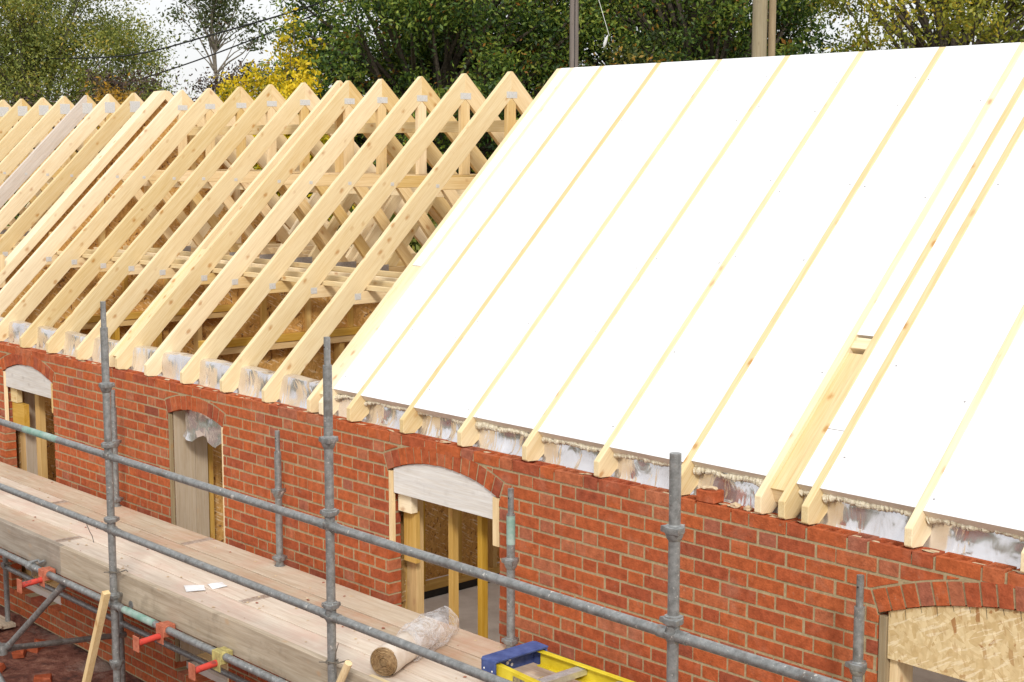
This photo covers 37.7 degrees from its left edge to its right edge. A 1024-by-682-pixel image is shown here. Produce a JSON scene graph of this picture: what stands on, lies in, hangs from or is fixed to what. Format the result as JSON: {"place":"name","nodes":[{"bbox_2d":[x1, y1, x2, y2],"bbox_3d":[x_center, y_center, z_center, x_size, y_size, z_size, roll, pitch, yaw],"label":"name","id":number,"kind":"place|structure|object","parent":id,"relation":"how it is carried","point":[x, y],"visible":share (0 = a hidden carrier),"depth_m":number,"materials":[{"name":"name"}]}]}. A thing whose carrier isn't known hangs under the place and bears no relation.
{"place":"outdoors","nodes":[
{"label":"outdoors","id":0,"kind":"place"},
{"bbox_2d":[0,605,143,681],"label":"ground","id":1,"kind":"structure","parent":0,"point":[64,663],"depth_m":12.50,"materials":[{"name":"soil"}]},
{"bbox_2d":[82,590,110,681],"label":"timber prop","id":2,"kind":"object","parent":1,"relation":"on","point":[96,634],"visible":1,"depth_m":9.35,"materials":[{"name":"brown wood"}]},
{"bbox_2d":[0,0,206,127],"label":"ash tree","id":3,"kind":"object","parent":1,"relation":"on","point":[29,34],"visible":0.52,"depth_m":43.94,"materials":[{"name":"green plant"}]},
{"bbox_2d":[98,301,124,681],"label":"scaffold standard","id":4,"kind":"object","parent":1,"relation":"on","point":[111,519],"visible":0.94,"depth_m":9.27,"materials":[{"name":"metal"}]},
{"bbox_2d":[0,418,103,458],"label":"guard rail","id":5,"kind":"object","parent":4,"relation":"attached to","point":[54,438],"visible":0.96,"depth_m":9.79,"materials":[{"name":"metal"}]},
{"bbox_2d":[0,483,106,531],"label":"guard rail","id":6,"kind":"object","parent":4,"relation":"attached to","point":[57,508],"visible":0.94,"depth_m":9.86,"materials":[{"name":"metal"}]},
{"bbox_2d":[108,453,324,529],"bbox_3d":[-1.695,0.820,8.391,0.051,0.051,2.268,-7,10,-42],"label":"guard rail","id":7,"kind":"object","parent":4,"relation":"attached to","point":[254,502],"visible":0.93,"depth_m":8.26,"materials":[{"name":"metal"}]},
{"bbox_2d":[111,527,325,617],"bbox_3d":[-1.695,1.283,8.451,0.051,0.051,2.268,-7,10,-42],"label":"guard rail","id":8,"kind":"object","parent":4,"relation":"attached to","point":[251,584],"visible":0.88,"depth_m":8.32,"materials":[{"name":"metal"}]},
{"bbox_2d":[60,546,382,681],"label":"toe board","id":9,"kind":"object","parent":4,"relation":"attached to","point":[277,655],"visible":1,"depth_m":8.66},
{"bbox_3d":[-0.461,1.815,7.974,0.988,0.051,0.051,-7,10,-42],"label":"transom","id":10,"kind":"object","parent":9,"relation":"attached to","visible":0},
{"bbox_2d":[57,537,431,681],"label":"scaffold board","id":11,"kind":"object","parent":10,"relation":"on","point":[292,633],"visible":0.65,"depth_m":8.97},
{"bbox_2d":[242,596,483,681],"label":"scaffold board","id":12,"kind":"object","parent":10,"relation":"on","point":[427,669],"visible":0.69,"depth_m":8.51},
{"bbox_2d":[370,607,459,676],"bbox_3d":[-0.515,1.621,8.166,0.204,0.189,0.752,3,8,22],"label":"insulation roll","id":13,"kind":"object","parent":12,"relation":"on","point":[387,660],"visible":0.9,"depth_m":8.00,"materials":[{"name":"plastic"}]},
{"bbox_2d":[481,641,633,681],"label":"step ladder","id":14,"kind":"object","parent":12,"relation":"on","point":[504,663],"visible":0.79,"depth_m":7.54,"materials":[{"name":"metal"}]},
{"bbox_2d":[111,390,125,681],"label":"scaffold standard","id":15,"kind":"object","parent":1,"relation":"on","point":[117,498],"visible":0.57,"depth_m":11.57,"materials":[{"name":"metal"}]},
{"bbox_3d":[-3.479,1.392,11.271,0.988,0.051,0.051,-7,10,-42],"label":"transom","id":16,"kind":"object","parent":15,"relation":"attached to","visible":0},
{"bbox_2d":[0,504,80,541],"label":"scaffold board","id":17,"kind":"object","parent":16,"relation":"on","point":[21,519],"visible":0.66,"depth_m":11.04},
{"bbox_2d":[0,462,210,545],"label":"scaffold board","id":18,"kind":"object","parent":16,"relation":"on","point":[146,523],"visible":0.77,"depth_m":11.59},
{"bbox_2d":[0,490,266,602],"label":"scaffold board","id":19,"kind":"object","parent":16,"relation":"on","point":[198,576],"visible":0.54,"depth_m":10.28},
{"bbox_2d":[54,501,480,668],"bbox_3d":[-1.655,1.553,9.624,0.202,0.040,5.694,-7,10,-42],"label":"scaffold board","id":20,"kind":"object","parent":16,"relation":"on","point":[466,658],"visible":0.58,"depth_m":9.59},
{"bbox_2d":[51,57,189,153],"bbox_3d":[-10.075,-3.924,38.466,4.601,6.666,4.985,-7,10,-42],"label":"thicket","id":21,"kind":"object","parent":1,"relation":"on","point":[115,82],"visible":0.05,"depth_m":38.03,"materials":[{"name":"brown plant"}]},
{"bbox_2d":[155,0,276,92],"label":"birch tree","id":22,"kind":"object","parent":1,"relation":"on","point":[213,41],"visible":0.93,"depth_m":39.85,"materials":[{"name":"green plant"}]},
{"bbox_2d":[271,430,287,679],"bbox_3d":[-1.534,1.777,9.998,0.099,2.400,0.100,-7,10,-42],"label":"scaffold standard","id":23,"kind":"object","parent":1,"relation":"on","point":[278,491],"visible":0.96,"depth_m":9.88,"materials":[{"name":"metal"}]},
{"bbox_2d":[183,538,579,681],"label":"scaffold board","id":24,"kind":"object","parent":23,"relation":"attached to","point":[380,610],"visible":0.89,"depth_m":9.20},
{"bbox_2d":[208,59,356,228],"bbox_3d":[-4.910,-2.751,31.197,2.926,6.187,3.127,-7,10,-42],"label":"maple bush","id":25,"kind":"object","parent":1,"relation":"on","point":[226,90],"visible":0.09,"depth_m":30.81,"materials":[{"name":"yellow plant"}]},
{"bbox_2d":[263,6,325,90],"bbox_3d":[-4.787,-3.518,32.607,1.372,7.349,1.626,-7,10,-42],"label":"maple bush","id":26,"kind":"object","parent":1,"relation":"on","point":[294,61],"visible":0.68,"depth_m":32.19,"materials":[{"name":"yellow plant"}]},
{"bbox_2d":[318,337,340,681],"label":"scaffold standard","id":27,"kind":"object","parent":1,"relation":"on","point":[328,440],"visible":0.96,"depth_m":7.50,"materials":[{"name":"metal"}]},
{"bbox_2d":[114,602,288,681],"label":"ledger","id":28,"kind":"object","parent":27,"relation":"attached to","point":[208,648],"visible":0.95,"depth_m":8.60,"materials":[{"name":"metal"}]},
{"bbox_2d":[329,522,665,638],"bbox_3d":[-0.143,1.038,6.697,0.051,0.051,2.243,-7,10,-42],"label":"guard rail","id":29,"kind":"object","parent":27,"relation":"attached to","point":[656,629],"visible":0.9,"depth_m":6.54,"materials":[{"name":"metal"}]},
{"bbox_2d":[243,0,651,245],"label":"oak tree","id":30,"kind":"object","parent":1,"relation":"on","point":[440,46],"visible":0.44,"depth_m":32.46,"materials":[{"name":"green plant"}]},
{"bbox_2d":[501,488,518,648],"bbox_3d":[-0.002,1.992,8.324,0.099,2.400,0.100,-7,10,-42],"label":"scaffold standard","id":31,"kind":"object","parent":1,"relation":"on","point":[510,561],"visible":0.84,"depth_m":8.20,"materials":[{"name":"metal"}]},
{"bbox_2d":[0,341,1023,681],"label":"brick wall","id":32,"kind":"structure","parent":1,"relation":"on","point":[770,587],"depth_m":8.26,"materials":[{"name":"brick"}]},
{"bbox_2d":[5,365,51,397],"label":"former board","id":33,"kind":"object","parent":32,"relation":"attached to","point":[27,378],"visible":1,"depth_m":13.11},
{"bbox_2d":[0,98,97,238],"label":"roof truss","id":34,"kind":"object","parent":32,"relation":"on","point":[26,123],"visible":0.23,"depth_m":17.38,"materials":[{"name":"brown wood"}]},
{"bbox_2d":[0,96,105,241],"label":"roof truss","id":35,"kind":"object","parent":32,"relation":"on","point":[61,107],"visible":0.3,"depth_m":16.91,"materials":[{"name":"brown wood"}]},
{"bbox_2d":[0,95,119,245],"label":"roof truss","id":36,"kind":"object","parent":32,"relation":"on","point":[30,164],"visible":0.36,"depth_m":16.43,"materials":[{"name":"brown wood"}]},
{"bbox_2d":[0,94,129,249],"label":"roof truss","id":37,"kind":"object","parent":32,"relation":"on","point":[107,106],"visible":0.32,"depth_m":15.98,"materials":[{"name":"brown wood"}]},
{"bbox_2d":[0,93,143,258],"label":"roof truss","id":38,"kind":"object","parent":32,"relation":"on","point":[64,178],"visible":0.34,"depth_m":15.48,"materials":[{"name":"brown wood"}]},
{"bbox_2d":[0,90,314,315],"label":"roof truss","id":39,"kind":"object","parent":32,"relation":"on","point":[178,105],"visible":0.55,"depth_m":14.76,"materials":[{"name":"brown wood"}]},
{"bbox_2d":[0,88,350,340],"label":"roof truss","id":40,"kind":"object","parent":32,"relation":"on","point":[207,103],"visible":0.49,"depth_m":14.28,"materials":[{"name":"brown wood"}]},
{"bbox_2d":[19,87,350,347],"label":"roof truss","id":41,"kind":"object","parent":32,"relation":"on","point":[238,102],"visible":0.5,"depth_m":13.83,"materials":[{"name":"brown wood"}]},
{"bbox_2d":[173,410,199,661],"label":"reveal board","id":42,"kind":"object","parent":32,"relation":"attached to","point":[185,494],"visible":0.56,"depth_m":11.41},
{"bbox_2d":[184,410,221,447],"bbox_3d":[-2.237,0.651,11.042,0.043,0.252,0.665,-7,10,-42],"label":"foil flap","id":43,"kind":"object","parent":32,"relation":"hanging from","point":[198,424],"visible":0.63,"depth_m":11.10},
{"bbox_2d":[46,84,414,352],"bbox_3d":[-2.251,-1.239,14.129,4.580,2.323,0.045,-7,10,-42],"label":"roof truss","id":44,"kind":"object","parent":32,"relation":"on","point":[269,100],"visible":0.48,"depth_m":13.48,"materials":[{"name":"brown wood"}]},
{"bbox_2d":[75,82,427,359],"bbox_3d":[-1.887,-1.187,13.732,4.580,2.323,0.046,-7,10,-42],"label":"roof truss","id":45,"kind":"object","parent":32,"relation":"on","point":[303,100],"visible":0.59,"depth_m":13.12,"materials":[{"name":"brown wood"}]},
{"bbox_2d":[109,80,441,366],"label":"roof truss","id":46,"kind":"object","parent":32,"relation":"on","point":[268,168],"visible":0.14,"depth_m":12.85,"materials":[{"name":"brown wood"}]},
{"bbox_2d":[187,120,517,135],"bbox_3d":[-1.515,-1.886,13.328,0.038,0.089,5.800,-7,10,-42],"label":"binder","id":47,"kind":"object","parent":46,"relation":"attached to","point":[452,126],"visible":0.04,"depth_m":12.96,"materials":[{"name":"brown wood"}]},
{"bbox_2d":[115,80,450,369],"bbox_3d":[-1.431,-1.119,13.234,4.580,2.323,0.042,-7,10,-42],"label":"roof truss","id":48,"kind":"object","parent":32,"relation":"on","point":[346,98],"visible":0.59,"depth_m":12.65,"materials":[{"name":"brown wood"}]},
{"bbox_2d":[0,317,1023,568],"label":"foil membrane","id":49,"kind":"object","parent":48,"relation":"attached to","point":[298,391],"visible":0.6,"depth_m":8.36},
{"bbox_2d":[334,394,1023,541],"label":"expanding foam","id":50,"kind":"object","parent":49,"relation":"on","point":[826,498],"visible":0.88,"depth_m":7.47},
{"bbox_2d":[797,429,843,490],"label":"insulation board","id":51,"kind":"object","parent":50,"relation":"on","point":[818,460],"visible":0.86,"depth_m":7.10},
{"bbox_2d":[828,90,1023,430],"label":"insulation board","id":52,"kind":"object","parent":51,"relation":"on","point":[893,329],"visible":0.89,"depth_m":7.57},
{"bbox_2d":[144,79,457,375],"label":"roof truss","id":53,"kind":"object","parent":32,"relation":"on","point":[380,97],"visible":0.54,"depth_m":12.28,"materials":[{"name":"brown wood"}]},
{"bbox_2d":[180,76,486,383],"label":"roof truss","id":54,"kind":"object","parent":32,"relation":"on","point":[420,97],"visible":0.56,"depth_m":11.86,"materials":[{"name":"brown wood"}]},
{"bbox_2d":[220,73,503,392],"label":"roof truss","id":55,"kind":"object","parent":32,"relation":"on","point":[463,95],"visible":0.57,"depth_m":11.41,"materials":[{"name":"brown wood"}]},
{"bbox_2d":[262,71,532,402],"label":"roof truss","id":56,"kind":"object","parent":32,"relation":"on","point":[509,95],"visible":0.52,"depth_m":10.97,"materials":[{"name":"brown wood"}]},
{"bbox_2d":[307,68,560,412],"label":"roof truss","id":57,"kind":"object","parent":32,"relation":"on","point":[313,398],"visible":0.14,"depth_m":10.38,"materials":[{"name":"brown wood"}]},
{"bbox_2d":[332,266,420,383],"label":"cover board","id":58,"kind":"object","parent":57,"relation":"attached to","point":[371,325],"visible":0.74,"depth_m":10.12,"materials":[{"name":"brown wood"}]},
{"bbox_2d":[413,68,568,265],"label":"insulation board","id":59,"kind":"object","parent":57,"relation":"attached to","point":[472,191],"visible":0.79,"depth_m":10.68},
{"bbox_2d":[394,464,495,518],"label":"former board","id":60,"kind":"object","parent":32,"relation":"attached to","point":[443,486],"visible":1,"depth_m":8.93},
{"bbox_2d":[319,68,573,414],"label":"roof truss","id":61,"kind":"object","parent":32,"relation":"on","point":[426,261],"visible":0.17,"depth_m":10.32,"materials":[{"name":"brown wood"}]},
{"bbox_2d":[333,144,541,396],"bbox_3d":[-0.467,-0.515,10.187,1.661,1.625,0.265,-7,10,-42],"label":"insulation board","id":62,"kind":"object","parent":61,"relation":"attached to","point":[396,322],"visible":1,"depth_m":10.14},
{"bbox_2d":[517,66,599,144],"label":"insulation board","id":63,"kind":"object","parent":61,"relation":"attached to","point":[556,107],"visible":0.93,"depth_m":10.77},
{"bbox_2d":[347,66,603,421],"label":"roof truss","id":64,"kind":"object","parent":32,"relation":"on","point":[357,409],"visible":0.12,"depth_m":9.99,"materials":[{"name":"brown wood"}]},
{"bbox_2d":[361,143,597,407],"bbox_3d":[-0.178,-0.476,9.873,1.675,1.638,0.506,-7,10,-42],"label":"insulation board","id":65,"kind":"object","parent":64,"relation":"on","point":[422,348],"visible":1,"depth_m":9.82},
{"bbox_2d":[548,63,655,142],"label":"insulation board","id":66,"kind":"object","parent":64,"relation":"attached to","point":[603,101],"visible":0.86,"depth_m":10.45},
{"bbox_2d":[400,63,660,433],"bbox_3d":[1.021,-0.776,10.555,4.580,2.323,0.042,-7,10,-42],"label":"roof truss","id":67,"kind":"object","parent":32,"relation":"on","point":[411,420],"visible":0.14,"depth_m":9.59,"materials":[{"name":"brown wood"}]},
{"bbox_2d":[414,145,656,420],"bbox_3d":[0.182,-0.413,9.465,1.665,1.629,0.503,-7,10,-42],"label":"insulation board","id":68,"kind":"object","parent":67,"relation":"attached to","point":[463,379],"visible":0.93,"depth_m":9.41,"materials":[{"name":"plastic"}]},
{"bbox_2d":[603,59,717,144],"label":"insulation board","id":69,"kind":"object","parent":67,"relation":"attached to","point":[656,107],"visible":0.93,"depth_m":10.04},
{"bbox_2d":[457,59,721,446],"bbox_3d":[1.388,-0.725,10.154,4.580,2.323,0.042,-7,10,-42],"label":"roof truss","id":70,"kind":"object","parent":32,"relation":"on","point":[468,432],"visible":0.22,"depth_m":9.20,"materials":[{"name":"brown wood"}]},
{"bbox_2d":[473,144,724,432],"bbox_3d":[0.561,-0.371,9.064,1.661,1.625,0.517,-7,10,-42],"label":"insulation board","id":71,"kind":"object","parent":70,"relation":"on","point":[537,372],"visible":0.93,"depth_m":9.01,"materials":[{"name":"plastic"}]},
{"bbox_2d":[664,56,783,143],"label":"insulation board","id":72,"kind":"object","parent":70,"relation":"attached to","point":[726,97],"visible":0.86,"depth_m":9.64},
{"bbox_2d":[522,56,789,461],"bbox_3d":[1.765,-0.672,9.743,4.580,2.323,0.042,-7,10,-42],"label":"roof truss","id":73,"kind":"object","parent":32,"relation":"on","point":[533,447],"visible":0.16,"depth_m":8.79,"materials":[{"name":"brown wood"}]},
{"bbox_2d":[538,142,799,447],"bbox_3d":[0.939,-0.320,8.653,1.675,1.638,0.519,-7,10,-42],"label":"insulation board","id":74,"kind":"object","parent":73,"relation":"attached to","point":[596,399],"visible":1,"depth_m":8.60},
{"bbox_2d":[732,51,858,142],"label":"insulation board","id":75,"kind":"object","parent":73,"relation":"attached to","point":[799,91],"visible":0.93,"depth_m":9.23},
{"bbox_2d":[594,51,864,477],"bbox_3d":[2.143,-0.619,9.330,4.580,2.323,0.042,-7,10,-42],"label":"roof truss","id":76,"kind":"object","parent":32,"relation":"on","point":[605,462],"visible":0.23,"depth_m":8.38,"materials":[{"name":"brown wood"}]},
{"bbox_2d":[610,145,878,464],"bbox_3d":[1.308,-0.255,8.235,1.665,1.629,0.517,-7,10,-42],"label":"insulation board","id":77,"kind":"object","parent":76,"relation":"on","point":[686,391],"visible":0.93,"depth_m":8.18,"materials":[{"name":"plastic"}]},
{"bbox_2d":[805,47,938,144],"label":"insulation board","id":78,"kind":"object","parent":76,"relation":"attached to","point":[877,88],"visible":0.79,"depth_m":8.81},
{"bbox_2d":[681,47,945,495],"bbox_3d":[2.519,-0.566,8.919,4.580,2.323,0.042,-7,10,-42],"label":"roof truss","id":79,"kind":"object","parent":32,"relation":"on","point":[689,481],"visible":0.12,"depth_m":8.01,"materials":[{"name":"brown wood"}]},
{"bbox_2d":[691,143,961,479],"bbox_3d":[1.678,-0.215,7.844,1.661,1.625,0.475,-7,10,-42],"label":"insulation board","id":80,"kind":"object","parent":79,"relation":"on","point":[758,418],"visible":0.93,"depth_m":7.79,"materials":[{"name":"plastic"}]},
{"bbox_2d":[887,42,1020,143],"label":"insulation board","id":81,"kind":"object","parent":79,"relation":"attached to","point":[946,105],"visible":0.79,"depth_m":8.42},
{"bbox_2d":[754,42,1023,513],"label":"roof truss","id":82,"kind":"object","parent":32,"relation":"on","point":[765,503],"visible":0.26,"depth_m":7.53,"materials":[{"name":"brown wood"}]},
{"bbox_2d":[771,353,862,491],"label":"cover board","id":83,"kind":"object","parent":82,"relation":"attached to","point":[810,432],"visible":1,"depth_m":7.30,"materials":[{"name":"brown wood"}]},
{"bbox_2d":[851,337,871,353],"bbox_3d":[1.764,0.037,7.507,0.103,0.103,0.098,-7,10,-42],"label":"noggin","id":84,"kind":"object","parent":82,"relation":"attached to","point":[859,346],"visible":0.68,"depth_m":7.49,"materials":[{"name":"brown wood"}]},
{"bbox_2d":[857,50,1023,338],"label":"insulation board","id":85,"kind":"object","parent":84,"relation":"on","point":[914,250],"visible":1,"depth_m":7.85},
{"bbox_2d":[778,77,1023,519],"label":"roof truss","id":86,"kind":"object","parent":32,"relation":"on","point":[790,501],"visible":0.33,"depth_m":7.45,"materials":[{"name":"brown wood"}]},
{"bbox_2d":[801,117,1023,524],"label":"roof truss","id":87,"kind":"object","parent":32,"relation":"on","point":[814,508],"visible":0.3,"depth_m":7.30,"materials":[{"name":"brown wood"}]},
{"bbox_2d":[820,142,1023,511],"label":"insulation board","id":88,"kind":"object","parent":87,"relation":"on","point":[895,447],"visible":0.91,"depth_m":7.10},
{"bbox_2d":[887,605,1023,681],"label":"former board","id":89,"kind":"object","parent":32,"relation":"attached to","point":[976,644],"visible":1,"depth_m":6.41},
{"bbox_2d":[904,305,1023,547],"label":"roof truss","id":90,"kind":"object","parent":32,"relation":"on","point":[918,529],"visible":0.45,"depth_m":6.70,"materials":[{"name":"brown wood"}]},
{"bbox_2d":[923,321,1023,536],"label":"insulation board","id":91,"kind":"object","parent":90,"relation":"attached to","point":[980,483],"visible":1,"depth_m":6.57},
{"bbox_2d":[565,24,696,66],"bbox_3d":[2.920,-3.345,32.701,4.534,6.999,4.175,3,8,25],"label":"oak tree","id":92,"kind":"object","parent":1,"relation":"on","point":[628,54],"visible":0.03,"depth_m":32.05,"materials":[{"name":"green plant"}]},
{"bbox_2d":[659,452,684,681],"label":"scaffold standard","id":93,"kind":"object","parent":1,"relation":"on","point":[672,619],"visible":0.98,"depth_m":5.80,"materials":[{"name":"metal"}]},
{"bbox_2d":[330,612,512,681],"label":"guard rail","id":94,"kind":"object","parent":93,"relation":"attached to","point":[437,657],"visible":1,"depth_m":7.06,"materials":[{"name":"metal"}]},
{"bbox_2d":[510,0,866,116],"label":"oak tree","id":95,"kind":"object","parent":1,"relation":"on","point":[704,29],"visible":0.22,"depth_m":33.53,"materials":[{"name":"green plant"}]},
{"bbox_2d":[752,0,775,56],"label":"utility pole","id":96,"kind":"object","parent":1,"relation":"on","point":[759,27],"depth_m":19.34,"materials":[{"name":"brown wood"}]},
{"bbox_2d":[775,18,887,55],"bbox_3d":[6.866,-3.431,32.621,3.696,7.177,4.234,-7,10,-42],"label":"thorn bush","id":97,"kind":"object","parent":1,"relation":"on","point":[793,48],"visible":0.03,"depth_m":31.98,"materials":[{"name":"green plant"}]},
{"bbox_2d":[845,574,866,681],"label":"scaffold standard","id":98,"kind":"object","parent":1,"relation":"on","point":[857,665],"visible":1,"depth_m":6.52,"materials":[{"name":"metal"}]},
{"bbox_2d":[793,0,1023,53],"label":"lime tree","id":99,"kind":"object","parent":1,"relation":"on","point":[947,31],"visible":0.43,"depth_m":28.70,"materials":[{"name":"green plant"}]},
{"bbox_2d":[22,562,966,681],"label":"floor","id":100,"kind":"structure","parent":0,"point":[468,609],"depth_m":12.80,"materials":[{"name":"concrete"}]},
{"bbox_2d":[0,90,289,481],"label":"spandrel panel","id":101,"kind":"object","parent":100,"relation":"on","point":[90,176],"visible":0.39,"depth_m":15.04,"materials":[{"name":"brown wood"}]},
{"bbox_2d":[65,274,246,353],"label":"partition wall","id":102,"kind":"structure","parent":100,"relation":"on","point":[216,316],"depth_m":13.80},
{"bbox_2d":[16,391,487,669],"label":"timber frame wall","id":103,"kind":"structure","parent":100,"relation":"on","point":[412,585],"depth_m":9.46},
{"bbox_2d":[24,391,41,576],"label":"reveal board","id":104,"kind":"object","parent":103,"relation":"attached to","point":[31,448],"visible":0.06,"depth_m":13.62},
{"bbox_2d":[195,436,212,653],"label":"reveal board","id":105,"kind":"object","parent":103,"relation":"attached to","point":[201,473],"visible":0.38,"depth_m":11.52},
{"bbox_2d":[198,292,499,647],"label":"partition wall","id":106,"kind":"structure","parent":100,"relation":"on","point":[341,336],"depth_m":12.32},
{"bbox_2d":[0,0,1023,101],"label":"sky","id":107,"kind":"structure","parent":0,"point":[192,54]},
{"bbox_3d":[-4.036,1.183,11.050,0.099,3.311,0.100,-7,10,-42],"label":"scaffold standard","id":108,"kind":"object","parent":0,"visible":0},
{"bbox_2d":[0,518,64,574],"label":"toe board","id":109,"kind":"object","parent":108,"relation":"attached to","point":[25,543],"visible":1,"depth_m":10.39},
{"bbox_3d":[2.175,2.171,4.280,0.099,3.075,0.100,-7,10,-42],"label":"scaffold standard","id":110,"kind":"object","parent":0,"visible":0},
{"bbox_2d":[674,630,841,681],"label":"guard rail","id":111,"kind":"object","parent":110,"relation":"attached to","point":[744,657],"visible":1,"depth_m":5.55,"materials":[{"name":"metal"}]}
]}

